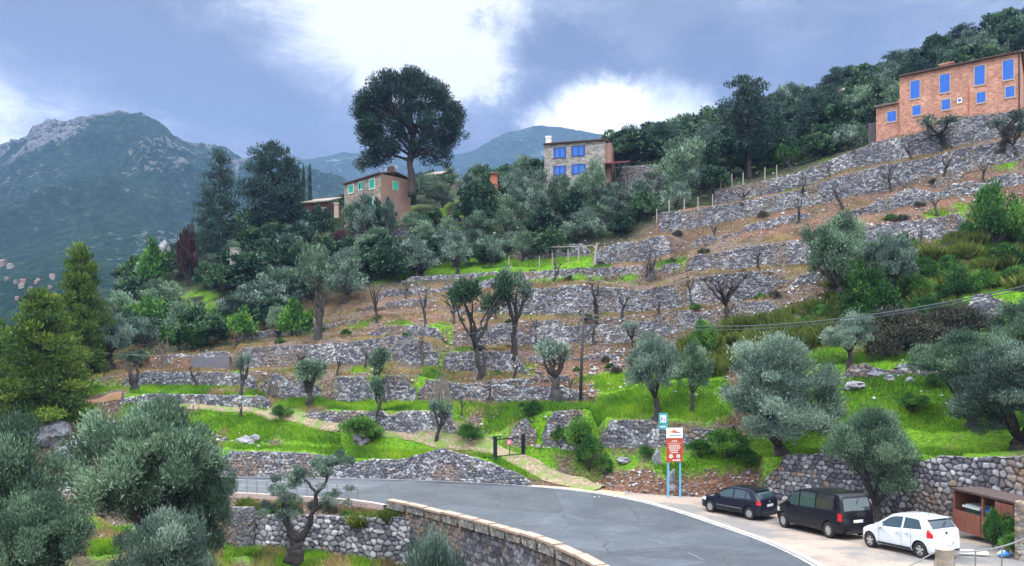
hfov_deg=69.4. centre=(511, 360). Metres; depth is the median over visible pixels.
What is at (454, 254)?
olive tree
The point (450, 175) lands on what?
olive tree
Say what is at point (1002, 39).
evergreen tree
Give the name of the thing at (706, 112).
evergreen tree
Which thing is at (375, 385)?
olive tree
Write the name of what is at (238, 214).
shrub
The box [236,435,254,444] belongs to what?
rock
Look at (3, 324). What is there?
pine tree
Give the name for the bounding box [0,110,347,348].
mountain
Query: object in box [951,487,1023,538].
bin shelter
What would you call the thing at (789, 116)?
evergreen tree
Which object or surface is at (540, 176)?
olive tree
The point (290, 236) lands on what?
olive tree
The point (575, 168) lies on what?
window
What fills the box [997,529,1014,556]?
shrub
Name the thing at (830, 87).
pine tree
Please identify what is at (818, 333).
tall grass clump
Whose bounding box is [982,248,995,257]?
tall grass clump
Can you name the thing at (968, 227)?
shrub
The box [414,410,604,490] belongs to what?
dirt track
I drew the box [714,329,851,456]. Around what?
olive tree
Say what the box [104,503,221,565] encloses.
olive tree
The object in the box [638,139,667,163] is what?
evergreen tree
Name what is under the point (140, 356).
olive tree
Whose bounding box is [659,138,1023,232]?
stone wall
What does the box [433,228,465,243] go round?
olive tree
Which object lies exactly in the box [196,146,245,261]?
pine tree
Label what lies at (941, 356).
olive tree
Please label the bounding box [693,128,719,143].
olive tree
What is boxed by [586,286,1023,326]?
overhead cable
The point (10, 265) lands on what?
village house
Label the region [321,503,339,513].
bramble
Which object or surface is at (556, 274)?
olive tree
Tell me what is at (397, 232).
stone wall
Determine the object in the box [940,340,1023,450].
olive tree
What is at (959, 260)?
tall grass clump
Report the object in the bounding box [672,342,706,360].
tall grass clump
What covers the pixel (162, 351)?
olive tree
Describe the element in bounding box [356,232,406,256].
evergreen tree
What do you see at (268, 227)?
evergreen tree
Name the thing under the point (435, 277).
stone wall
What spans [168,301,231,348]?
evergreen tree
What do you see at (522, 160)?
olive tree
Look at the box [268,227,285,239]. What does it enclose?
evergreen tree
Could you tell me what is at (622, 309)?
olive tree
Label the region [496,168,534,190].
olive tree
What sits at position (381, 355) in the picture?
olive tree
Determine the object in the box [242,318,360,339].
stone wall
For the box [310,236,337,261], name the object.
evergreen tree
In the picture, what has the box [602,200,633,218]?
olive tree
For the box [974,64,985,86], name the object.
window
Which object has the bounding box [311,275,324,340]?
olive tree
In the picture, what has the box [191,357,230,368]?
concrete wall
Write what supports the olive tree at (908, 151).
on the hillside
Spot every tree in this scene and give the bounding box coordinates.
[0,286,104,429]
[0,318,13,400]
[0,400,72,559]
[0,485,101,565]
[47,239,117,378]
[51,387,235,547]
[83,307,132,371]
[99,294,115,314]
[100,288,139,313]
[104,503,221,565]
[108,277,126,299]
[109,257,147,279]
[113,274,146,301]
[114,307,149,343]
[122,348,151,367]
[126,314,164,348]
[126,356,139,391]
[132,254,170,278]
[135,282,161,302]
[138,278,184,305]
[156,425,239,555]
[157,333,170,366]
[160,299,200,343]
[164,246,200,277]
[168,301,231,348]
[169,242,177,260]
[188,251,222,266]
[189,260,227,288]
[189,366,200,385]
[190,182,229,263]
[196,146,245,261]
[197,313,219,344]
[203,262,234,293]
[216,289,259,315]
[217,230,239,261]
[218,238,240,251]
[219,245,253,263]
[223,251,269,280]
[226,287,266,316]
[227,255,272,290]
[231,331,245,349]
[234,139,303,225]
[234,352,253,395]
[236,280,266,295]
[238,225,266,249]
[240,219,263,233]
[241,279,309,307]
[251,302,287,326]
[254,237,277,264]
[254,448,357,565]
[255,221,292,239]
[255,264,297,296]
[255,266,273,281]
[256,296,287,322]
[261,237,296,266]
[264,266,308,298]
[266,306,290,337]
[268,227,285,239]
[269,242,304,270]
[272,156,308,227]
[272,230,312,246]
[283,223,311,243]
[286,219,316,236]
[292,342,305,365]
[293,240,339,308]
[294,357,329,408]
[295,240,310,264]
[296,208,310,221]
[296,272,327,299]
[301,163,305,203]
[307,163,312,200]
[307,202,335,237]
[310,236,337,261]
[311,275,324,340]
[321,256,368,304]
[326,247,364,280]
[328,254,367,292]
[333,247,358,259]
[334,235,357,252]
[335,194,343,206]
[335,352,343,375]
[342,201,360,237]
[343,199,367,215]
[346,64,469,196]
[351,189,377,232]
[352,234,378,249]
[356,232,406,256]
[356,253,379,279]
[359,245,396,279]
[361,345,371,368]
[363,225,380,235]
[363,225,395,239]
[365,196,386,228]
[366,346,392,402]
[368,276,381,323]
[368,375,385,421]
[371,244,410,280]
[380,195,396,235]
[391,237,403,242]
[398,211,422,235]
[398,241,415,259]
[398,519,471,565]
[400,234,429,275]
[402,217,439,237]
[402,244,444,275]
[402,279,410,298]
[408,235,436,258]
[415,170,433,193]
[415,177,423,194]
[416,281,430,330]
[416,323,425,365]
[418,235,447,265]
[419,207,445,227]
[420,180,445,202]
[423,173,450,196]
[424,168,440,174]
[428,398,454,441]
[431,188,453,207]
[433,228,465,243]
[436,215,458,239]
[436,239,470,266]
[437,230,474,274]
[441,268,516,380]
[444,168,460,189]
[446,300,456,323]
[451,206,474,222]
[455,172,483,190]
[455,176,502,212]
[455,228,485,242]
[456,181,488,208]
[459,208,493,231]
[459,395,466,416]
[465,240,503,264]
[472,163,499,180]
[472,200,499,221]
[473,163,482,168]
[476,235,506,267]
[480,171,509,191]
[480,344,489,375]
[488,378,492,402]
[492,206,521,236]
[495,163,516,180]
[495,193,527,216]
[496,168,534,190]
[499,264,534,360]
[500,231,515,257]
[502,185,538,213]
[507,359,520,378]
[508,165,519,178]
[511,153,529,180]
[511,230,541,261]
[520,205,564,232]
[521,157,543,184]
[524,167,553,223]
[528,200,552,223]
[530,223,572,257]
[530,317,540,345]
[532,334,574,402]
[543,199,558,215]
[545,171,572,222]
[552,262,561,281]
[557,188,596,217]
[560,207,603,243]
[570,172,595,203]
[570,207,585,224]
[570,215,606,241]
[577,156,607,197]
[579,186,621,208]
[581,198,611,217]
[586,279,603,324]
[590,320,595,344]
[597,181,628,202]
[600,128,641,166]
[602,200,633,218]
[606,211,635,237]
[612,125,634,165]
[613,133,647,164]
[615,128,658,164]
[617,290,631,320]
[620,122,638,131]
[621,321,639,348]
[622,329,682,421]
[623,180,654,201]
[627,190,660,221]
[632,171,666,191]
[635,120,662,130]
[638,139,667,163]
[641,121,689,162]
[645,246,657,281]
[649,132,710,196]
[652,294,663,324]
[658,127,685,139]
[658,180,694,209]
[659,164,693,183]
[664,113,697,126]
[664,172,691,194]
[666,135,697,158]
[671,120,698,137]
[673,339,714,411]
[676,194,685,209]
[683,165,716,193]
[687,273,693,303]
[690,105,715,124]
[692,114,722,133]
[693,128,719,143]
[695,164,731,192]
[696,120,712,134]
[697,268,750,318]
[699,120,726,136]
[701,104,728,125]
[701,126,747,176]
[706,152,735,168]
[706,156,728,176]
[710,222,718,235]
[714,73,784,178]
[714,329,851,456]
[728,154,763,172]
[734,187,753,204]
[749,246,763,269]
[761,100,797,166]
[769,92,790,101]
[773,80,805,100]
[780,98,806,109]
[780,102,805,138]
[781,152,796,171]
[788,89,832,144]
[792,93,805,98]
[792,128,810,154]
[793,196,804,223]
[796,177,806,199]
[797,131,835,160]
[798,204,871,303]
[800,85,815,92]
[803,122,845,153]
[806,85,818,92]
[807,93,858,147]
[815,71,849,91]
[815,83,845,106]
[817,307,878,369]
[819,401,928,522]
[821,65,851,83]
[831,122,867,149]
[832,185,844,209]
[838,93,854,106]
[842,82,873,115]
[843,62,872,81]
[844,74,884,96]
[850,96,883,117]
[852,122,869,143]
[854,103,875,126]
[855,65,878,77]
[855,80,889,102]
[858,228,919,295]
[868,58,902,90]
[870,77,899,103]
[871,67,892,78]
[879,159,896,192]
[880,49,906,71]
[887,55,933,80]
[896,47,915,58]
[898,324,1020,428]
[901,47,948,69]
[901,140,912,159]
[913,113,961,150]
[916,224,923,242]
[919,31,954,49]
[928,46,949,52]
[930,191,941,216]
[931,48,963,67]
[935,42,940,66]
[940,151,953,177]
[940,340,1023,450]
[942,22,980,45]
[946,26,987,48]
[947,42,1002,62]
[952,45,956,62]
[962,176,1023,244]
[969,30,990,45]
[970,35,1014,52]
[976,7,1020,36]
[978,158,990,182]
[984,107,1023,154]
[984,296,1023,347]
[985,11,1015,38]
[991,34,1023,52]
[995,16,1023,47]
[996,121,1023,159]
[1011,28,1023,46]
[1014,14,1023,33]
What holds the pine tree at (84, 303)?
on the hillside
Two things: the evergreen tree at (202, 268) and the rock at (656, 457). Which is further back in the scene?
the evergreen tree at (202, 268)
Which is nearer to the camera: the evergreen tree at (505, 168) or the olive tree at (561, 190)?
the olive tree at (561, 190)
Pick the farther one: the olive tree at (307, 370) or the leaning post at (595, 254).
the leaning post at (595, 254)
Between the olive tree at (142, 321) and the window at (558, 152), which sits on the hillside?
the olive tree at (142, 321)
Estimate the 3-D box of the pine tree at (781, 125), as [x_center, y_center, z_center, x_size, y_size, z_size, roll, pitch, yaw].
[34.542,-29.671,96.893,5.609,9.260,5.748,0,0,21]
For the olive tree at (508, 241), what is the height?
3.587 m
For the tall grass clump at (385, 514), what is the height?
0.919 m
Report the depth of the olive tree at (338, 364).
65.38 m
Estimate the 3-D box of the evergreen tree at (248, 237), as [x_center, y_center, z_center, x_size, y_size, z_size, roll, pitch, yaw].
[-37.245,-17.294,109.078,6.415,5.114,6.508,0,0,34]
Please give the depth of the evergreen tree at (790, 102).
111.26 m
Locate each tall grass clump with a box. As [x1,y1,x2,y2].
[233,496,256,505]
[242,502,265,512]
[272,498,304,508]
[343,509,374,527]
[372,507,400,523]
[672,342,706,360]
[675,332,702,348]
[701,352,730,376]
[702,333,726,351]
[711,345,730,355]
[716,316,739,337]
[718,311,756,333]
[719,350,746,369]
[721,331,740,344]
[734,326,751,336]
[736,317,763,328]
[739,330,766,343]
[743,326,773,339]
[747,335,773,345]
[751,309,770,319]
[752,321,773,332]
[760,310,799,323]
[768,317,800,332]
[769,307,797,316]
[774,324,810,342]
[781,303,802,315]
[786,318,812,331]
[789,327,823,349]
[795,296,831,316]
[796,338,812,352]
[797,316,826,323]
[798,307,811,316]
[801,316,840,335]
[809,325,830,346]
[813,309,835,319]
[821,279,840,288]
[821,289,836,299]
[822,296,836,307]
[826,308,843,321]
[830,287,855,302]
[833,300,851,310]
[890,273,914,290]
[894,283,906,297]
[904,287,937,304]
[910,241,930,248]
[914,242,948,259]
[928,272,947,284]
[936,235,960,245]
[938,293,966,304]
[940,258,967,269]
[941,230,965,240]
[943,239,986,258]
[960,230,991,246]
[966,226,999,240]
[966,256,1008,271]
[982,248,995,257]
[982,253,1022,270]
[986,271,1002,289]
[997,243,1023,257]
[999,269,1023,290]
[1005,232,1020,241]
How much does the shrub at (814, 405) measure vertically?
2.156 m
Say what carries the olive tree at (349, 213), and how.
on the hillside
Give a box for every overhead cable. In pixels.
[110,313,579,355]
[585,289,1023,329]
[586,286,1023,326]
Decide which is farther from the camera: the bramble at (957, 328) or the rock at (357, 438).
the rock at (357, 438)
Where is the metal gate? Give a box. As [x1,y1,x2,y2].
[493,433,524,459]
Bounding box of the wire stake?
[1001,545,1002,565]
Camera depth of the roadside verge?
48.98 m
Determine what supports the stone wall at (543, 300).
on the hillside
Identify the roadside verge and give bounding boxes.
[321,477,624,495]
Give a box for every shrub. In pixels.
[122,294,168,327]
[126,247,154,281]
[135,235,169,280]
[153,296,206,324]
[155,319,207,351]
[175,219,198,286]
[209,305,232,322]
[226,223,243,245]
[226,303,258,340]
[234,207,252,222]
[267,504,277,513]
[269,404,293,417]
[273,296,314,337]
[273,338,286,342]
[332,228,347,242]
[337,413,385,440]
[340,328,351,333]
[340,510,352,516]
[411,196,418,203]
[457,422,485,440]
[517,400,544,416]
[549,425,567,447]
[563,413,596,457]
[575,433,606,471]
[593,453,613,475]
[604,362,615,368]
[638,445,654,457]
[667,257,676,262]
[683,438,715,457]
[687,317,719,351]
[689,303,700,310]
[703,426,752,458]
[731,447,760,465]
[753,292,765,298]
[760,147,773,166]
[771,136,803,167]
[797,398,834,426]
[800,314,812,320]
[810,303,834,316]
[834,261,902,309]
[837,301,877,324]
[840,267,857,291]
[846,257,867,268]
[854,240,876,260]
[859,298,884,310]
[881,213,897,219]
[883,297,905,308]
[893,230,920,245]
[893,392,930,413]
[898,270,920,287]
[904,274,937,296]
[905,294,944,313]
[912,255,940,279]
[921,290,949,305]
[922,372,945,387]
[932,282,952,296]
[936,254,958,267]
[937,261,970,278]
[940,269,985,297]
[957,220,970,231]
[963,223,979,234]
[966,267,995,291]
[981,506,1003,547]
[983,224,1006,241]
[985,511,1014,552]
[986,242,1010,251]
[991,243,1023,263]
[995,264,1023,283]
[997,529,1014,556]
[1004,228,1022,239]
[1017,227,1023,243]
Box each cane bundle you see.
[264,369,283,394]
[428,373,452,402]
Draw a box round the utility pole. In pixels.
[579,311,584,402]
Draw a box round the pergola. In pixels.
[603,161,630,185]
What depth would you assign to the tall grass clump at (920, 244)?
68.65 m
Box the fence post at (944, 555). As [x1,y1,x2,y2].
[934,546,954,565]
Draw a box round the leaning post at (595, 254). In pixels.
[593,243,597,264]
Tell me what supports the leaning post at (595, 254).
on the hillside
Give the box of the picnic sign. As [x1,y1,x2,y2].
[659,413,667,428]
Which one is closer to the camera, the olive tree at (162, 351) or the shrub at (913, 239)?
the shrub at (913, 239)
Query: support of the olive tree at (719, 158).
on the hillside
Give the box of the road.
[59,477,816,565]
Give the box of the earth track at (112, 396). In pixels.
[81,392,121,402]
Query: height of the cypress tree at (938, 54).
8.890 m
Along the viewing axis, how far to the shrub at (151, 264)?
103.34 m
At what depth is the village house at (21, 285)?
438.27 m
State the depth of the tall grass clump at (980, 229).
67.40 m
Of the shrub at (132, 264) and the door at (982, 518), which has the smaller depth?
the door at (982, 518)
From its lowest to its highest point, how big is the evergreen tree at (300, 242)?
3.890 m
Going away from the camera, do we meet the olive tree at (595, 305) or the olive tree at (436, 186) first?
the olive tree at (595, 305)
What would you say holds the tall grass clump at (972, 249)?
on the hillside
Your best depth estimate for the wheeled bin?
34.44 m
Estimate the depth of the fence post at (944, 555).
4.96 m
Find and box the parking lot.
[625,492,1023,565]
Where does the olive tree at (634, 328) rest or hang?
on the hillside
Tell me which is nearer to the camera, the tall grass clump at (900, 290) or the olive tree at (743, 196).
the tall grass clump at (900, 290)
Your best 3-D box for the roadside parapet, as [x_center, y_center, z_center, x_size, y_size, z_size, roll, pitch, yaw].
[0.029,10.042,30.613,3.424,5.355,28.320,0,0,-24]
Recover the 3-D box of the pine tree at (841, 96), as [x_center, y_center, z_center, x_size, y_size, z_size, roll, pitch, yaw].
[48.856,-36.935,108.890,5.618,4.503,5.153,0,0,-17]
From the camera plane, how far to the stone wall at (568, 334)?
69.03 m
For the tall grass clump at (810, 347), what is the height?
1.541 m
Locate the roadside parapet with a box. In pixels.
[386,499,609,565]
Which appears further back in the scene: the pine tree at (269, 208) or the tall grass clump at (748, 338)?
the pine tree at (269, 208)
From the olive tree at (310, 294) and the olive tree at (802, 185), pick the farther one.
the olive tree at (310, 294)
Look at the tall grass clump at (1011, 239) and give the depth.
65.70 m
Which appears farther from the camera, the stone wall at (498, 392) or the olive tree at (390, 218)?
the olive tree at (390, 218)
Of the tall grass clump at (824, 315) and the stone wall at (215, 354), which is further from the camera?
the stone wall at (215, 354)
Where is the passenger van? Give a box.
[777,487,873,537]
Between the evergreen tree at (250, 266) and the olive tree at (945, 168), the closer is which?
the olive tree at (945, 168)
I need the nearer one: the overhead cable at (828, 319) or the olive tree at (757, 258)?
the overhead cable at (828, 319)
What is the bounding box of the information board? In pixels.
[666,428,682,497]
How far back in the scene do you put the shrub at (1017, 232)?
65.26 m
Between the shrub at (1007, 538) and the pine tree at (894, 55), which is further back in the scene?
the pine tree at (894, 55)
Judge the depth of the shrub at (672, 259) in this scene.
81.10 m
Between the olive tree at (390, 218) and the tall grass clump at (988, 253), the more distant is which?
the olive tree at (390, 218)
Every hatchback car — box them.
[702,485,777,519]
[863,511,959,557]
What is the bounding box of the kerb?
[61,490,386,509]
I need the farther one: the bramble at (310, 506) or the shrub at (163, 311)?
the shrub at (163, 311)
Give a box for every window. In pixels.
[348,184,353,193]
[357,181,362,190]
[369,178,374,189]
[392,180,398,190]
[553,147,565,158]
[553,165,565,175]
[571,145,584,156]
[571,163,585,173]
[886,110,896,123]
[910,79,920,100]
[911,104,921,116]
[939,72,950,94]
[941,98,950,111]
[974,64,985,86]
[976,91,985,104]
[1002,58,1014,81]
[1005,85,1014,98]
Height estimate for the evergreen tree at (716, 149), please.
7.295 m
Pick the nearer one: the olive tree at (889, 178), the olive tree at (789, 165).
the olive tree at (889, 178)
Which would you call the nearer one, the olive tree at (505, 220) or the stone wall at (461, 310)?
the stone wall at (461, 310)
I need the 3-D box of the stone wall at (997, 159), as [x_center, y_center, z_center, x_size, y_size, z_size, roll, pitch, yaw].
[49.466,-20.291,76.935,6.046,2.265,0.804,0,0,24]
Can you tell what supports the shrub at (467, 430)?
on the hillside
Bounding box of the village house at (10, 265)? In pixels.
[7,263,14,268]
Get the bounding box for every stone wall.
[120,393,270,408]
[122,371,257,391]
[160,351,232,366]
[216,448,531,485]
[236,335,438,367]
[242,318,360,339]
[255,513,409,564]
[263,373,321,397]
[302,410,455,433]
[329,376,415,401]
[354,226,413,238]
[365,298,432,310]
[366,325,442,340]
[378,278,496,298]
[401,271,499,281]
[417,379,585,402]
[444,351,530,376]
[450,308,485,313]
[451,323,523,346]
[477,375,571,384]
[499,284,681,315]
[507,418,536,446]
[514,243,590,259]
[519,263,681,280]
[525,310,724,345]
[527,352,621,361]
[542,409,583,449]
[594,236,670,265]
[600,419,665,448]
[616,165,662,194]
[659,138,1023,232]
[670,207,786,233]
[683,428,714,443]
[685,271,790,306]
[686,239,813,271]
[690,213,810,248]
[714,110,1023,204]
[732,302,778,316]
[764,453,1023,521]
[789,272,823,287]
[829,173,1023,220]
[842,363,938,377]
[857,214,966,245]
[869,173,962,205]
[953,154,1021,173]
[967,294,1003,324]
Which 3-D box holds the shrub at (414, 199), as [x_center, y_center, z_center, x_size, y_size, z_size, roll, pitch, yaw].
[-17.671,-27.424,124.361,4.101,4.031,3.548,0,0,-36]
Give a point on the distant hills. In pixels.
(503, 149)
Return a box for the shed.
[489,172,498,191]
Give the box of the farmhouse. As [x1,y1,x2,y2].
[425,171,455,189]
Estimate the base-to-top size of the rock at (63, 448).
1.851 m
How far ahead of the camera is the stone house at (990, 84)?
84.80 m
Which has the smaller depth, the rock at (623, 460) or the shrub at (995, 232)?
the rock at (623, 460)
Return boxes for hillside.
[5,92,1023,565]
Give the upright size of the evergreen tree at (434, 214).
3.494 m
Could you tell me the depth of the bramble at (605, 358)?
66.48 m
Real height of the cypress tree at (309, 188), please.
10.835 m
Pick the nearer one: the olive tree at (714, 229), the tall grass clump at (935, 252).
the tall grass clump at (935, 252)
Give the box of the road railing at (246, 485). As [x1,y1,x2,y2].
[226,479,357,499]
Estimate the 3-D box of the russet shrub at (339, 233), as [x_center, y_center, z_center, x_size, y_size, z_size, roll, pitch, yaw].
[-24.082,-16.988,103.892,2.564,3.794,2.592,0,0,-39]
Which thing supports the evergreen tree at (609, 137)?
on the hillside
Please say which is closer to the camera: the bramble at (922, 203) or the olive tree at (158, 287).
the bramble at (922, 203)
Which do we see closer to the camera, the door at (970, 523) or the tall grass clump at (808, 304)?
the door at (970, 523)
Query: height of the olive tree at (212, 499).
8.527 m
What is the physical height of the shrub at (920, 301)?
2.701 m
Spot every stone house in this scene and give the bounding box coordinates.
[342,166,410,227]
[542,136,614,197]
[868,50,1023,144]
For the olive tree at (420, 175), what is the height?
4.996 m
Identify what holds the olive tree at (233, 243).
on the hillside
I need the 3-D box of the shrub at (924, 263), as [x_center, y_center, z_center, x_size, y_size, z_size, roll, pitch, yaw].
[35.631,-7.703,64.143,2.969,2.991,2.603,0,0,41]
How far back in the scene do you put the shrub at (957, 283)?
57.27 m
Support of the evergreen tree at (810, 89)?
on the hillside
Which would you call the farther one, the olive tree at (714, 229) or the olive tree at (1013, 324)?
the olive tree at (714, 229)
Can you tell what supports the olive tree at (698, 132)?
on the hillside
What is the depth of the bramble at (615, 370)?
63.54 m
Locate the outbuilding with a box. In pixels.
[299,197,341,227]
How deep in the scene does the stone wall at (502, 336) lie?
71.69 m
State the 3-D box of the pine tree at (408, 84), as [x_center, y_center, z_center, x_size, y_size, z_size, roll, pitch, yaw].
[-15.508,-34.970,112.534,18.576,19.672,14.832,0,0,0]
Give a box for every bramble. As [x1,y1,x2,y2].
[305,500,322,509]
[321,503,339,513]
[471,344,484,350]
[563,275,573,281]
[580,313,593,320]
[601,356,609,362]
[610,367,623,374]
[672,229,683,235]
[696,247,710,253]
[757,210,769,216]
[766,290,781,298]
[863,312,905,340]
[864,332,904,360]
[865,304,916,330]
[868,322,922,356]
[879,309,933,348]
[894,214,910,221]
[901,319,947,351]
[913,200,926,206]
[921,310,961,328]
[924,322,958,344]
[927,178,936,184]
[928,304,994,335]
[929,303,958,316]
[937,299,983,321]
[940,241,955,246]
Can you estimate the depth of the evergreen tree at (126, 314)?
86.19 m
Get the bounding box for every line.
[219,476,814,565]
[261,485,703,559]
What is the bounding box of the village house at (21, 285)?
[18,283,24,288]
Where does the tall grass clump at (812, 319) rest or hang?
on the hillside
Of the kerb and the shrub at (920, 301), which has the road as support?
the kerb
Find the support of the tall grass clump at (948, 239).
on the hillside
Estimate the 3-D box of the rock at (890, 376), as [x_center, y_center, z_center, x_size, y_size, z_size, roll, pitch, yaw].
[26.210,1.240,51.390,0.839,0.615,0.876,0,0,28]
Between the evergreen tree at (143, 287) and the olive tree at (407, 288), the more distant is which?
the evergreen tree at (143, 287)
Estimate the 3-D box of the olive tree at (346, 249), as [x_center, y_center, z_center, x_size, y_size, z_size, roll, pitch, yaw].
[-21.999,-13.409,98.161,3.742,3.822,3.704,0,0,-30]
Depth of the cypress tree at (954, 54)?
103.94 m
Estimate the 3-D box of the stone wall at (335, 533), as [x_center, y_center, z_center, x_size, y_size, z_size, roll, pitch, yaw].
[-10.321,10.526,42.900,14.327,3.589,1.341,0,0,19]
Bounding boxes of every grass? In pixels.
[49,156,1023,565]
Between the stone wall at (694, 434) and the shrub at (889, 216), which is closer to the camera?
the stone wall at (694, 434)
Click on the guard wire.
(973, 551)
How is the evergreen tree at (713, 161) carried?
on the hillside
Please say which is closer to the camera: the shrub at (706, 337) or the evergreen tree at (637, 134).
the shrub at (706, 337)
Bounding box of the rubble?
[47,157,1022,541]
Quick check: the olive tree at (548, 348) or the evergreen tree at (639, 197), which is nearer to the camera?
the olive tree at (548, 348)
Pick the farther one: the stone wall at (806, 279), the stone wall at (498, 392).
the stone wall at (806, 279)
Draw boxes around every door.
[953,509,980,536]
[981,516,1003,538]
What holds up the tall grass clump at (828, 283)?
on the hillside
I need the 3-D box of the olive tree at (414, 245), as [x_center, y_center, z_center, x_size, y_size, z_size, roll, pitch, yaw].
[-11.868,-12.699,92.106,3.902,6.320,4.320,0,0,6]
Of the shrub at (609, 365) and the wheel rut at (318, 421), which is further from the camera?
the shrub at (609, 365)
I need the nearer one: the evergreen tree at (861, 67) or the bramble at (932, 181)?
the bramble at (932, 181)
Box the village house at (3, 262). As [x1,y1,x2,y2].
[0,259,7,266]
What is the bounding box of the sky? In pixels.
[0,0,1023,160]
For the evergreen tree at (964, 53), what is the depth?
103.15 m
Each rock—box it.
[28,420,71,446]
[49,446,73,464]
[158,240,170,252]
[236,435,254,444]
[249,434,259,440]
[353,433,369,445]
[616,457,630,463]
[652,448,661,464]
[669,469,675,482]
[669,483,676,491]
[841,381,865,390]
[868,370,881,377]
[884,374,895,381]
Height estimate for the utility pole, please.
7.695 m
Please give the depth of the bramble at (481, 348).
68.08 m
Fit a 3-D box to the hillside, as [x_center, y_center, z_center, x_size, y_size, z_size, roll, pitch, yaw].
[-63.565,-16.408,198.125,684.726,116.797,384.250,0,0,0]
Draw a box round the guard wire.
[909,538,1023,565]
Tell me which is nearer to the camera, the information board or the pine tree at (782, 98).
the information board
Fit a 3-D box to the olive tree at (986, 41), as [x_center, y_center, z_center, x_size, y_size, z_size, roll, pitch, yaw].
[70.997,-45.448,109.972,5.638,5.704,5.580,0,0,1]
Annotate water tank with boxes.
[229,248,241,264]
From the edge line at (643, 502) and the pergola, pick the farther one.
the pergola
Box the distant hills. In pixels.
[280,125,603,185]
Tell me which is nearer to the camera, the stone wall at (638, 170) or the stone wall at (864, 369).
the stone wall at (864, 369)
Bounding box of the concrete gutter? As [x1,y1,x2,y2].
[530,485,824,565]
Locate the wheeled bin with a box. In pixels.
[962,503,994,515]
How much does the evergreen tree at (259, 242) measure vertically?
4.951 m
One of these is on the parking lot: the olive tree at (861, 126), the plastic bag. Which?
the plastic bag
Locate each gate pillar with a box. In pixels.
[333,202,339,218]
[1015,500,1023,560]
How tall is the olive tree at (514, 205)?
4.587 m
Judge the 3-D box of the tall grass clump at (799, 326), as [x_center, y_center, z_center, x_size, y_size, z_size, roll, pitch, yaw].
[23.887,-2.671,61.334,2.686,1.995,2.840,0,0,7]
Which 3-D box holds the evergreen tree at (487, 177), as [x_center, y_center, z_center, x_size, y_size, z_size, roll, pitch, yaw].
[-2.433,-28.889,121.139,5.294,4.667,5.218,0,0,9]
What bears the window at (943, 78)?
in the stone house at (990, 84)
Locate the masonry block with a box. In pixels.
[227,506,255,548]
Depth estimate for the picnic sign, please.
46.88 m
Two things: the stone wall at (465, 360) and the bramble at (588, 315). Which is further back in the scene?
the bramble at (588, 315)
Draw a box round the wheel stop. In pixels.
[957,549,988,554]
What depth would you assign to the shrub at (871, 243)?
69.14 m
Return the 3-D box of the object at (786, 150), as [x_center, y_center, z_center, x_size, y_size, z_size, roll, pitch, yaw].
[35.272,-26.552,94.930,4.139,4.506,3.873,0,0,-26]
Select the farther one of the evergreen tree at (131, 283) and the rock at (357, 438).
the evergreen tree at (131, 283)
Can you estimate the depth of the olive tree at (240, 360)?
62.81 m
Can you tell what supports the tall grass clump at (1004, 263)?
on the hillside
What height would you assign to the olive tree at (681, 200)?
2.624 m
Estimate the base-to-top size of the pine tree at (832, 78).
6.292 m
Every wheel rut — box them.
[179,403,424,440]
[267,408,425,436]
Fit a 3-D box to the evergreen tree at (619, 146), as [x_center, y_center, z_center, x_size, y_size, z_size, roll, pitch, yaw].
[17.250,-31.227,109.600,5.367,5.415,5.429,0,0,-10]
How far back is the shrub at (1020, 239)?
64.26 m
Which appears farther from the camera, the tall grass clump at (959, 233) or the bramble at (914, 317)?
the tall grass clump at (959, 233)
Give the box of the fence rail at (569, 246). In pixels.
[536,245,593,246]
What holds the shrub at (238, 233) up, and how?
on the hillside
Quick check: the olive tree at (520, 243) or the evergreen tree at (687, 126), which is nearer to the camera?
the olive tree at (520, 243)
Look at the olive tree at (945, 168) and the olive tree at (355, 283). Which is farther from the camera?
the olive tree at (355, 283)
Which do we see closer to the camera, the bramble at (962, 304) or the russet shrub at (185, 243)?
the bramble at (962, 304)
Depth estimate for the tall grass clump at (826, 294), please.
65.93 m
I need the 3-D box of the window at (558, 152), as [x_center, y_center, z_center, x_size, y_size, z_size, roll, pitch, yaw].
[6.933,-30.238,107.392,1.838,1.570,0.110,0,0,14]
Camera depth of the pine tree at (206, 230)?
103.67 m
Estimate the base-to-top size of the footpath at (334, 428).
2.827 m
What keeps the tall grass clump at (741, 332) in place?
on the hillside
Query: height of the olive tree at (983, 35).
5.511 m
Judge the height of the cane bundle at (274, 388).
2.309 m
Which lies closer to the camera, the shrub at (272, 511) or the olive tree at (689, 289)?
the shrub at (272, 511)
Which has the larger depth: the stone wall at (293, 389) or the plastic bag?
the stone wall at (293, 389)
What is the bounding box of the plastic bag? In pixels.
[997,550,1011,556]
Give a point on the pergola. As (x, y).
(615, 168)
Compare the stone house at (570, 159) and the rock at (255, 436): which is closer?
the rock at (255, 436)
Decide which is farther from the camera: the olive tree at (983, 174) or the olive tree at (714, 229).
the olive tree at (714, 229)
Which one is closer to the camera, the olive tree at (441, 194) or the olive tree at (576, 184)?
the olive tree at (576, 184)
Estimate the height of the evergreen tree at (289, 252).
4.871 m
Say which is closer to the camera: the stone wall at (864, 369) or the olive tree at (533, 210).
the stone wall at (864, 369)
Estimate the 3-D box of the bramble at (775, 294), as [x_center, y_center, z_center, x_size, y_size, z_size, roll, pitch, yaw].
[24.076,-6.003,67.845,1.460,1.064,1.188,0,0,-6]
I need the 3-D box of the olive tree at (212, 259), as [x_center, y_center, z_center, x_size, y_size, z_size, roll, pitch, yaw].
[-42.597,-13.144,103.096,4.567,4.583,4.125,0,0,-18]
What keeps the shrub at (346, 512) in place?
on the hillside

